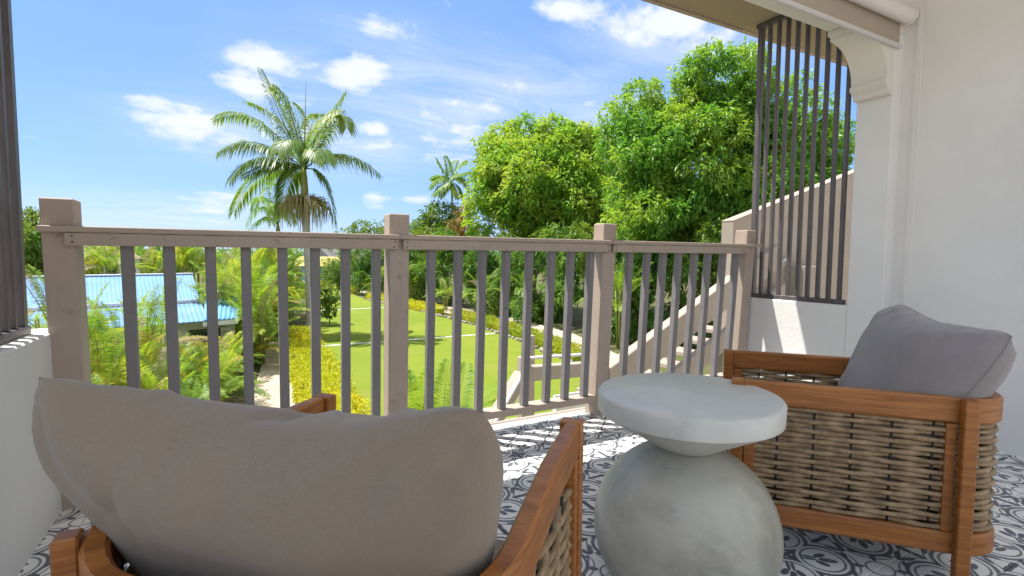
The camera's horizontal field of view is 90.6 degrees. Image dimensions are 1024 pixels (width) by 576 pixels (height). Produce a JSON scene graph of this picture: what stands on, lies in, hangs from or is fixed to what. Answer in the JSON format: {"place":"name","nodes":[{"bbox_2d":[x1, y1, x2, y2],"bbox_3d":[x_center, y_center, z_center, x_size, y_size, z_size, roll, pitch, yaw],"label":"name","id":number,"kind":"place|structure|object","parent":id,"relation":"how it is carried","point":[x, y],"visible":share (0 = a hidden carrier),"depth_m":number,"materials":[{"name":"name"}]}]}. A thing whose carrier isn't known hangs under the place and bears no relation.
{"place":"outdoors","nodes":[
{"label":"outdoors","id":0,"kind":"place"},
{"bbox_2d":[254,342,297,407],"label":"garden path","id":1,"kind":"structure","parent":0,"point":[269,373],"depth_m":15.63,"materials":[{"name":"concrete"}]},
{"bbox_2d":[34,257,710,403],"bbox_3d":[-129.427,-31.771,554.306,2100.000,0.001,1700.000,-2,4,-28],"label":"ground","id":2,"kind":"structure","parent":0,"point":[236,396],"depth_m":31.22,"materials":[{"name":"plant"}]},
{"bbox_2d":[22,206,43,275],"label":"garden tree","id":3,"kind":"object","parent":2,"relation":"on","point":[33,247],"visible":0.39,"depth_m":21.67,"materials":[{"name":"green plant"}]},
{"bbox_2d":[25,264,124,341],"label":"garden palm","id":4,"kind":"object","parent":2,"relation":"on","point":[42,302],"visible":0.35,"depth_m":9.70,"materials":[{"name":"green plant"}]},
{"bbox_2d":[28,313,122,360],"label":"garden palm","id":5,"kind":"object","parent":2,"relation":"on","point":[36,316],"visible":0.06,"depth_m":11.09,"materials":[{"name":"green plant"}]},
{"bbox_2d":[84,253,110,274],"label":"garden palm","id":6,"kind":"object","parent":2,"relation":"on","point":[93,271],"visible":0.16,"depth_m":26.60,"materials":[{"name":"green plant"}]},
{"bbox_2d":[91,374,104,384],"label":"garden palm","id":7,"kind":"object","parent":2,"relation":"on","point":[97,380],"visible":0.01,"depth_m":7.92,"materials":[{"name":"green plant"}]},
{"bbox_2d":[30,281,166,373],"bbox_3d":[-9.456,1.528,11.360,2.601,3.395,2.617,1,4,2],"label":"garden palm","id":8,"kind":"object","parent":2,"relation":"on","point":[102,322],"visible":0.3,"depth_m":11.04,"materials":[{"name":"green plant"}]},
{"bbox_2d":[83,246,141,307],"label":"garden palm","id":9,"kind":"object","parent":2,"relation":"on","point":[90,247],"visible":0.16,"depth_m":27.75,"materials":[{"name":"green plant"}]},
{"bbox_2d":[84,246,143,274],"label":"hillside house","id":10,"kind":"structure","parent":2,"relation":"on","point":[137,268],"depth_m":61.48,"materials":[{"name":"beige paint"}]},
{"bbox_2d":[92,361,152,388],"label":"garden palm","id":11,"kind":"object","parent":2,"relation":"on","point":[112,371],"visible":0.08,"depth_m":9.91,"materials":[{"name":"green plant"}]},
{"bbox_2d":[84,246,161,307],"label":"garden palm","id":12,"kind":"object","parent":2,"relation":"on","point":[116,262],"visible":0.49,"depth_m":25.51,"materials":[{"name":"green plant"}]},
{"bbox_2d":[90,301,165,361],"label":"garden palm","id":13,"kind":"object","parent":2,"relation":"on","point":[114,324],"visible":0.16,"depth_m":12.65,"materials":[{"name":"green plant"}]},
{"bbox_2d":[26,273,238,358],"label":"pavilion","id":14,"kind":"structure","parent":2,"relation":"on","point":[192,319],"depth_m":18.07,"materials":[{"name":"blue paint"}]},
{"bbox_2d":[188,328,220,345],"bbox_3d":[-10.272,1.818,16.949,0.929,0.900,0.040,-3,5,-43],"label":"window","id":15,"kind":"structure","parent":14,"relation":"in","point":[202,332],"depth_m":16.83,"materials":[{"name":"black glass"}]},
{"bbox_2d":[88,316,194,385],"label":"garden palm","id":16,"kind":"object","parent":2,"relation":"on","point":[114,356],"visible":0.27,"depth_m":9.83,"materials":[{"name":"green plant"}]},
{"bbox_2d":[119,246,184,304],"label":"garden palm","id":17,"kind":"object","parent":2,"relation":"on","point":[157,265],"visible":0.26,"depth_m":27.31,"materials":[{"name":"green plant"}]},
{"bbox_2d":[103,342,204,397],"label":"garden palm","id":18,"kind":"object","parent":2,"relation":"on","point":[159,363],"visible":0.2,"depth_m":9.85,"materials":[{"name":"green plant"}]},
{"bbox_2d":[90,331,223,399],"bbox_3d":[-7.855,2.113,10.868,2.581,2.316,2.446,2,4,24],"label":"garden palm","id":19,"kind":"object","parent":2,"relation":"on","point":[143,346],"visible":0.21,"depth_m":11.09,"materials":[{"name":"green plant"}]},
{"bbox_2d":[90,277,228,387],"bbox_3d":[-8.661,1.442,12.436,2.975,3.443,2.230,-2,4,-36],"label":"garden palm","id":20,"kind":"object","parent":2,"relation":"on","point":[149,314],"visible":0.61,"depth_m":11.90,"materials":[{"name":"green plant"}]},
{"bbox_2d":[151,377,187,394],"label":"garden palm","id":21,"kind":"object","parent":2,"relation":"on","point":[159,386],"depth_m":9.28,"materials":[{"name":"green plant"}]},
{"bbox_2d":[146,247,203,303],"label":"garden palm","id":22,"kind":"object","parent":2,"relation":"on","point":[180,261],"visible":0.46,"depth_m":28.55,"materials":[{"name":"green plant"}]},
{"bbox_2d":[158,332,196,377],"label":"garden palm","id":23,"kind":"object","parent":2,"relation":"on","point":[187,343],"visible":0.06,"depth_m":15.10,"materials":[{"name":"green plant"}]},
{"bbox_2d":[116,328,243,385],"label":"garden palm","id":24,"kind":"object","parent":2,"relation":"on","point":[226,374],"visible":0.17,"depth_m":12.34,"materials":[{"name":"green plant"}]},
{"bbox_2d":[141,364,228,398],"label":"garden palm","id":25,"kind":"object","parent":2,"relation":"on","point":[186,376],"visible":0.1,"depth_m":11.16,"materials":[{"name":"green plant"}]},
{"bbox_2d":[180,377,209,399],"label":"garden palm","id":26,"kind":"object","parent":2,"relation":"on","point":[196,393],"visible":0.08,"depth_m":8.78,"materials":[{"name":"green plant"}]},
{"bbox_2d":[175,247,220,302],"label":"garden palm","id":27,"kind":"object","parent":2,"relation":"on","point":[198,261],"visible":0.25,"depth_m":29.64,"materials":[{"name":"green plant"}]},
{"bbox_2d":[179,341,243,396],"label":"garden palm","id":28,"kind":"object","parent":2,"relation":"on","point":[224,384],"visible":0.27,"depth_m":12.56,"materials":[{"name":"green plant"}]},
{"bbox_2d":[187,253,237,282],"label":"garden palm","id":29,"kind":"object","parent":2,"relation":"on","point":[224,260],"visible":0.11,"depth_m":30.21,"materials":[{"name":"green plant"}]},
{"bbox_2d":[181,335,255,391],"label":"garden palm","id":30,"kind":"object","parent":2,"relation":"on","point":[185,346],"visible":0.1,"depth_m":14.34,"materials":[{"name":"green plant"}]},
{"bbox_2d":[180,347,263,398],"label":"garden palm","id":31,"kind":"object","parent":2,"relation":"on","point":[205,364],"visible":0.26,"depth_m":12.10,"materials":[{"name":"green plant"}]},
{"bbox_2d":[185,331,262,382],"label":"garden palm","id":32,"kind":"object","parent":2,"relation":"on","point":[228,334],"visible":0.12,"depth_m":14.46,"materials":[{"name":"green plant"}]},
{"bbox_2d":[185,256,275,345],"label":"garden palm","id":33,"kind":"object","parent":2,"relation":"on","point":[223,296],"visible":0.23,"depth_m":18.87,"materials":[{"name":"green plant"}]},
{"bbox_2d":[201,249,259,283],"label":"garden palm","id":34,"kind":"object","parent":2,"relation":"on","point":[230,254],"visible":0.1,"depth_m":24.83,"materials":[{"name":"green plant"}]},
{"bbox_2d":[197,331,265,381],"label":"garden palm","id":35,"kind":"object","parent":2,"relation":"on","point":[232,345],"visible":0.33,"depth_m":15.40,"materials":[{"name":"green plant"}]},
{"bbox_2d":[198,345,270,401],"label":"garden palm","id":36,"kind":"object","parent":2,"relation":"on","point":[265,394],"visible":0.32,"depth_m":13.36,"materials":[{"name":"green plant"}]},
{"bbox_2d":[202,265,277,329],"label":"garden palm","id":37,"kind":"object","parent":2,"relation":"on","point":[240,287],"visible":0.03,"depth_m":22.08,"materials":[{"name":"green plant"}]},
{"bbox_2d":[220,331,259,372],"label":"garden palm","id":38,"kind":"object","parent":2,"relation":"on","point":[236,344],"visible":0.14,"depth_m":16.99,"materials":[{"name":"green plant"}]},
{"bbox_2d":[216,247,267,273],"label":"garden palm","id":39,"kind":"object","parent":2,"relation":"on","point":[235,254],"visible":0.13,"depth_m":28.99,"materials":[{"name":"green plant"}]},
{"bbox_2d":[198,248,301,334],"bbox_3d":[-10.478,0.526,19.970,3.987,4.329,3.848,3,4,35],"label":"garden palm","id":40,"kind":"object","parent":2,"relation":"on","point":[238,269],"visible":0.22,"depth_m":19.77,"materials":[{"name":"green plant"}]},
{"bbox_2d":[237,328,278,358],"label":"garden palm","id":41,"kind":"object","parent":2,"relation":"on","point":[258,347],"visible":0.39,"depth_m":17.79,"materials":[{"name":"green plant"}]},
{"bbox_2d":[206,247,309,366],"bbox_3d":[-8.988,0.663,18.064,3.608,4.316,3.768,4,5,45],"label":"garden palm","id":42,"kind":"object","parent":2,"relation":"on","point":[262,316],"visible":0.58,"depth_m":18.04,"materials":[{"name":"green plant"}]},
{"bbox_2d":[220,248,304,337],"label":"garden palm","id":43,"kind":"object","parent":2,"relation":"on","point":[274,263],"visible":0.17,"depth_m":23.60,"materials":[{"name":"green plant"}]},
{"bbox_2d":[235,265,305,346],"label":"garden palm","id":44,"kind":"object","parent":2,"relation":"on","point":[275,302],"visible":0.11,"depth_m":21.56,"materials":[{"name":"green plant"}]},
{"bbox_2d":[245,182,299,272],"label":"young palm","id":45,"kind":"object","parent":2,"relation":"on","point":[264,201],"visible":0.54,"depth_m":28.68,"materials":[{"name":"green plant"}]},
{"bbox_2d":[253,248,305,334],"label":"garden palm","id":46,"kind":"object","parent":2,"relation":"on","point":[290,275],"visible":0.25,"depth_m":25.02,"materials":[{"name":"green plant"}]},
{"bbox_2d":[260,248,305,330],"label":"garden palm","id":47,"kind":"object","parent":2,"relation":"on","point":[289,284],"visible":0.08,"depth_m":26.42,"materials":[{"name":"green plant"}]},
{"bbox_2d":[261,248,320,324],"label":"garden palm","id":48,"kind":"object","parent":2,"relation":"on","point":[295,270],"visible":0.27,"depth_m":28.52,"materials":[{"name":"green plant"}]},
{"bbox_2d":[287,248,305,315],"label":"garden palm","id":49,"kind":"object","parent":2,"relation":"on","point":[297,276],"visible":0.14,"depth_m":33.12,"materials":[{"name":"green plant"}]},
{"bbox_2d":[210,68,384,336],"bbox_3d":[-10.181,-4.140,24.594,8.288,13.228,5.315,1,4,16],"label":"royal palm","id":50,"kind":"object","parent":2,"relation":"on","point":[303,204],"visible":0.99,"depth_m":24.12,"materials":[{"name":"green plant"}]},
{"bbox_2d":[278,325,370,414],"bbox_3d":[-6.117,2.505,15.648,1.610,1.017,16.129,-1,4,-27],"label":"clipped hedge","id":51,"kind":"object","parent":2,"relation":"on","point":[300,362],"visible":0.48,"depth_m":14.37,"materials":[{"name":"yellow plant"}]},
{"bbox_2d":[320,255,364,289],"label":"understory shrub","id":52,"kind":"object","parent":2,"relation":"on","point":[332,266],"visible":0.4,"depth_m":56.68,"materials":[{"name":"green plant"}]},
{"bbox_2d":[320,249,383,265],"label":"gable house","id":53,"kind":"structure","parent":2,"relation":"on","point":[325,253],"depth_m":80.28,"materials":[{"name":"grey"}]},
{"bbox_2d":[338,249,383,293],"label":"understory shrub","id":54,"kind":"object","parent":2,"relation":"on","point":[363,272],"visible":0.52,"depth_m":50.88,"materials":[{"name":"green plant"}]},
{"bbox_2d":[329,218,437,264],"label":"slim tree","id":55,"kind":"object","parent":2,"relation":"on","point":[353,226],"visible":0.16,"depth_m":65.81,"materials":[{"name":"green plant"}]},
{"bbox_2d":[367,231,425,293],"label":"understory shrub","id":56,"kind":"object","parent":2,"relation":"on","point":[413,256],"visible":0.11,"depth_m":46.59,"materials":[{"name":"green plant"}]},
{"bbox_2d":[134,246,669,275],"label":"woods","id":57,"kind":"object","parent":2,"relation":"on","point":[141,249],"visible":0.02,"depth_m":116.91,"materials":[{"name":"green plant"}]},
{"bbox_2d":[409,265,418,298],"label":"garden palm","id":58,"kind":"object","parent":2,"relation":"on","point":[410,277],"visible":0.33,"depth_m":40.84,"materials":[{"name":"green plant"}]},
{"bbox_2d":[409,229,449,300],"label":"understory shrub","id":59,"kind":"object","parent":2,"relation":"on","point":[419,289],"visible":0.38,"depth_m":41.56,"materials":[{"name":"green plant"}]},
{"bbox_2d":[411,200,461,299],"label":"round tree","id":60,"kind":"object","parent":2,"relation":"on","point":[427,221],"visible":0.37,"depth_m":45.17,"materials":[{"name":"green plant"}]},
{"bbox_2d":[413,224,470,305],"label":"understory shrub","id":61,"kind":"object","parent":2,"relation":"on","point":[446,256],"visible":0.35,"depth_m":39.78,"materials":[{"name":"green plant"}]},
{"bbox_2d":[422,276,463,309],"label":"garden palm","id":62,"kind":"object","parent":2,"relation":"on","point":[437,293],"visible":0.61,"depth_m":36.99,"materials":[{"name":"green plant"}]},
{"bbox_2d":[428,155,470,224],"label":"slender palm","id":63,"kind":"object","parent":2,"relation":"on","point":[447,186],"visible":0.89,"depth_m":45.47,"materials":[{"name":"green plant"}]},
{"bbox_2d":[444,203,490,302],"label":"orange tinged tree","id":64,"kind":"object","parent":2,"relation":"on","point":[460,231],"visible":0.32,"depth_m":42.74,"materials":[{"name":"green plant"}]},
{"bbox_2d":[452,231,499,303],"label":"understory shrub","id":65,"kind":"object","parent":2,"relation":"on","point":[470,266],"visible":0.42,"depth_m":35.72,"materials":[{"name":"green plant"}]},
{"bbox_2d":[462,263,500,301],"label":"garden palm","id":66,"kind":"object","parent":2,"relation":"on","point":[475,282],"visible":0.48,"depth_m":32.80,"materials":[{"name":"green plant"}]},
{"bbox_2d":[463,223,542,316],"bbox_3d":[-0.919,-1.080,34.368,4.653,6.792,6.014,-2,4,-28],"label":"understory shrub","id":67,"kind":"object","parent":2,"relation":"on","point":[493,302],"visible":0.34,"depth_m":33.65,"materials":[{"name":"green plant"}]},
{"bbox_2d":[510,270,543,305],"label":"garden palm","id":68,"kind":"object","parent":2,"relation":"on","point":[519,283],"visible":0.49,"depth_m":29.77,"materials":[{"name":"green plant"}]},
{"bbox_2d":[498,222,574,323],"bbox_3d":[1.678,-0.738,31.783,5.549,6.781,4.932,-2,4,-28],"label":"understory shrub","id":69,"kind":"object","parent":2,"relation":"on","point":[517,263],"visible":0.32,"depth_m":30.83,"materials":[{"name":"green plant"}]},
{"bbox_2d":[458,109,630,288],"bbox_3d":[3.275,-5.657,36.968,14.449,14.859,9.543,0,4,-7],"label":"mango tree","id":70,"kind":"object","parent":2,"relation":"on","point":[527,184],"visible":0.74,"depth_m":34.56,"materials":[{"name":"green plant"}]},
{"bbox_2d":[537,238,586,323],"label":"understory shrub","id":71,"kind":"object","parent":2,"relation":"on","point":[560,267],"visible":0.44,"depth_m":28.80,"materials":[{"name":"green plant"}]},
{"bbox_2d":[562,217,622,329],"bbox_3d":[4.585,-0.582,26.166,4.637,6.148,3.180,-2,4,-28],"label":"understory shrub","id":72,"kind":"object","parent":2,"relation":"on","point":[580,257],"visible":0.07,"depth_m":25.36,"materials":[{"name":"green plant"}]},
{"bbox_2d":[576,256,652,348],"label":"garden palm","id":73,"kind":"object","parent":2,"relation":"on","point":[618,304],"visible":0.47,"depth_m":21.91,"materials":[{"name":"green plant"}]},
{"bbox_2d":[611,235,668,343],"bbox_3d":[6.025,0.014,24.344,3.750,5.715,4.514,3,4,31],"label":"understory shrub","id":74,"kind":"object","parent":2,"relation":"on","point":[633,329],"visible":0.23,"depth_m":23.33,"materials":[{"name":"green plant"}]},
{"bbox_2d":[632,227,713,347],"bbox_3d":[6.916,-0.027,22.663,3.558,5.476,4.392,-3,5,-44],"label":"understory shrub","id":75,"kind":"object","parent":2,"relation":"on","point":[684,272],"visible":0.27,"depth_m":22.06,"materials":[{"name":"green plant"}]},
{"bbox_2d":[663,213,726,346],"bbox_3d":[8.626,-0.010,22.169,4.607,6.218,3.991,0,4,1],"label":"understory shrub","id":76,"kind":"object","parent":2,"relation":"on","point":[703,238],"visible":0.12,"depth_m":21.18,"materials":[{"name":"green plant"}]},
{"bbox_2d":[591,36,855,333],"bbox_3d":[9.512,-4.296,23.813,12.283,13.945,8.856,-2,4,-28],"label":"leafy tree","id":77,"kind":"object","parent":2,"relation":"on","point":[670,192],"visible":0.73,"depth_m":21.97,"materials":[{"name":"green plant"}]},
{"bbox_2d":[11,0,856,255],"label":"sky","id":78,"kind":"structure","parent":0,"point":[117,100],"materials":[{"name":"blue"}]},
{"bbox_2d":[296,283,579,418],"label":"lawn","id":79,"kind":"structure","parent":0,"point":[361,352],"depth_m":20.79,"materials":[{"name":"plant"}]},
{"bbox_2d":[292,256,353,282],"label":"cottage","id":80,"kind":"structure","parent":79,"relation":"on","point":[302,265],"depth_m":70.06,"materials":[{"name":"yellow"}]},
{"bbox_2d":[320,279,339,325],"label":"sapling","id":81,"kind":"object","parent":79,"relation":"on","point":[327,300],"visible":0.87,"depth_m":28.23,"materials":[{"name":"green plant"}]},
{"bbox_2d":[366,292,445,313],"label":"border hedge","id":82,"kind":"object","parent":79,"relation":"on","point":[416,305],"visible":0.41,"depth_m":36.15,"materials":[{"name":"yellow plant"}]},
{"bbox_2d":[325,333,494,345],"bbox_3d":[-4.957,2.426,23.740,9.300,0.001,0.210,-2,4,-28],"label":"paving strip","id":83,"kind":"object","parent":79,"relation":"on","point":[410,339],"visible":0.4,"depth_m":24.13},
{"bbox_2d":[383,358,496,409],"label":"garden palm","id":84,"kind":"object","parent":79,"relation":"on","point":[416,390],"visible":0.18,"depth_m":8.69,"materials":[{"name":"green plant"}]},
{"bbox_2d":[449,308,581,361],"bbox_3d":[-0.262,2.047,25.703,1.442,0.818,14.994,-1,4,-25],"label":"border hedge","id":85,"kind":"object","parent":79,"relation":"on","point":[492,322],"visible":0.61,"depth_m":24.09,"materials":[{"name":"yellow plant"}]},
{"bbox_2d":[718,169,853,372],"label":"stair wall","id":86,"kind":"structure","parent":79,"relation":"on","point":[731,226],"depth_m":8.21,"materials":[{"name":"paint"}]},
{"bbox_2d":[785,266,826,297],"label":"pier","id":87,"kind":"structure","parent":79,"relation":"on","point":[812,282],"depth_m":7.90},
{"bbox_2d":[357,288,617,360],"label":"gravel path","id":88,"kind":"structure","parent":0,"point":[576,339],"depth_m":27.04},
{"bbox_2d":[18,409,1023,575],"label":"balcony floor","id":89,"kind":"structure","parent":0,"point":[525,445],"depth_m":1.78,"materials":[{"name":"tile"}]},
{"bbox_2d":[0,328,61,575],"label":"parapet wall","id":90,"kind":"structure","parent":89,"relation":"on","point":[30,503],"depth_m":1.55,"materials":[{"name":"white paint"}]},
{"bbox_2d":[0,0,30,344],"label":"bar grille","id":91,"kind":"object","parent":90,"relation":"on","point":[14,325],"visible":1,"depth_m":1.67,"materials":[{"name":"grey metal"}]},
{"bbox_2d":[49,393,583,575],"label":"armchair","id":92,"kind":"object","parent":89,"relation":"on","point":[544,537],"visible":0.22,"depth_m":0.80,"materials":[{"name":"brown wood"}]},
{"bbox_2d":[32,377,503,575],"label":"back cushion","id":93,"kind":"object","parent":92,"relation":"on","point":[161,482],"visible":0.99,"depth_m":0.63,"materials":[{"name":"beige fabric"}]},
{"bbox_2d":[492,539,504,560],"bbox_3d":[-0.256,0.628,0.944,0.510,0.125,0.535,1,4,17],"label":"seat cushion","id":94,"kind":"object","parent":92,"relation":"on","point":[499,543],"depth_m":1.09,"materials":[{"name":"beige fabric"}]},
{"bbox_2d":[36,197,760,510],"bbox_3d":[0.015,0.232,2.750,3.835,1.192,0.186,-2,4,-28],"label":"balcony railing","id":95,"kind":"object","parent":89,"relation":"on","point":[66,236],"visible":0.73,"depth_m":2.42,"materials":[{"name":"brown wood"}]},
{"bbox_2d":[490,407,584,424],"bbox_3d":[-0.078,0.794,2.924,4.400,0.046,0.035,-2,4,-28],"label":"slab edge","id":96,"kind":"object","parent":89,"relation":"attached to","point":[534,416],"visible":0.1,"depth_m":3.04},
{"bbox_2d":[594,373,787,575],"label":"side table","id":97,"kind":"object","parent":89,"relation":"on","point":[682,491],"visible":1,"depth_m":1.35,"materials":[{"name":"concrete"}]},
{"bbox_2d":[746,297,846,381],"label":"parapet wall","id":98,"kind":"structure","parent":89,"relation":"on","point":[790,326],"depth_m":3.33,"materials":[{"name":"white paint"}]},
{"bbox_2d":[751,14,850,304],"bbox_3d":[1.884,-0.872,3.337,0.044,1.913,0.660,-2,4,-28],"label":"bar grille","id":99,"kind":"object","parent":98,"relation":"on","point":[761,29],"visible":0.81,"depth_m":3.33,"materials":[{"name":"grey metal"}]},
{"bbox_2d":[723,349,1003,575],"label":"armchair","id":100,"kind":"object","parent":89,"relation":"on","point":[954,521],"visible":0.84,"depth_m":1.49,"materials":[{"name":"brown wood"}]},
{"bbox_2d":[756,418,937,511],"bbox_3d":[1.075,0.584,1.789,0.535,0.125,0.510,2,4,20],"label":"seat cushion","id":101,"kind":"object","parent":100,"relation":"on","point":[845,468],"visible":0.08,"depth_m":1.58,"materials":[{"name":"beige fabric"}]},
{"bbox_2d":[838,305,1016,446],"bbox_3d":[1.317,0.283,1.682,0.278,0.428,0.591,27,11,8],"label":"back cushion","id":102,"kind":"object","parent":100,"relation":"on","point":[903,348],"visible":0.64,"depth_m":1.49,"materials":[{"name":"grey fabric"}]},
{"bbox_2d":[845,0,1023,457],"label":"side wall","id":103,"kind":"structure","parent":89,"relation":"on","point":[967,260],"depth_m":2.66,"materials":[{"name":"white paint"}]},
{"bbox_2d":[744,0,905,102],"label":"roof beam","id":104,"kind":"structure","parent":103,"relation":"attached to","point":[870,62],"depth_m":2.79,"materials":[{"name":"beige paint"}]},
{"bbox_2d":[641,0,846,66],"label":"porch roof","id":105,"kind":"structure","parent":104,"relation":"attached to","point":[744,17],"depth_m":3.43,"materials":[{"name":"paint"}]},
{"bbox_2d":[771,0,917,48],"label":"roller blind","id":106,"kind":"object","parent":104,"relation":"attached to","point":[881,21],"visible":1,"depth_m":2.60,"materials":[{"name":"white plastic"}]},
{"bbox_2d":[884,6,922,307],"bbox_3d":[2.160,-0.678,2.807,0.012,1.697,0.142,-2,4,-28],"label":"bead chain","id":107,"kind":"object","parent":106,"relation":"hanging from","point":[917,153],"visible":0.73,"depth_m":2.74,"materials":[{"name":"white plastic"}]},
{"bbox_2d":[488,244,786,422],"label":"garden stairs","id":108,"kind":"structure","parent":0,"point":[513,390],"depth_m":6.77,"materials":[{"name":"beige paint"}]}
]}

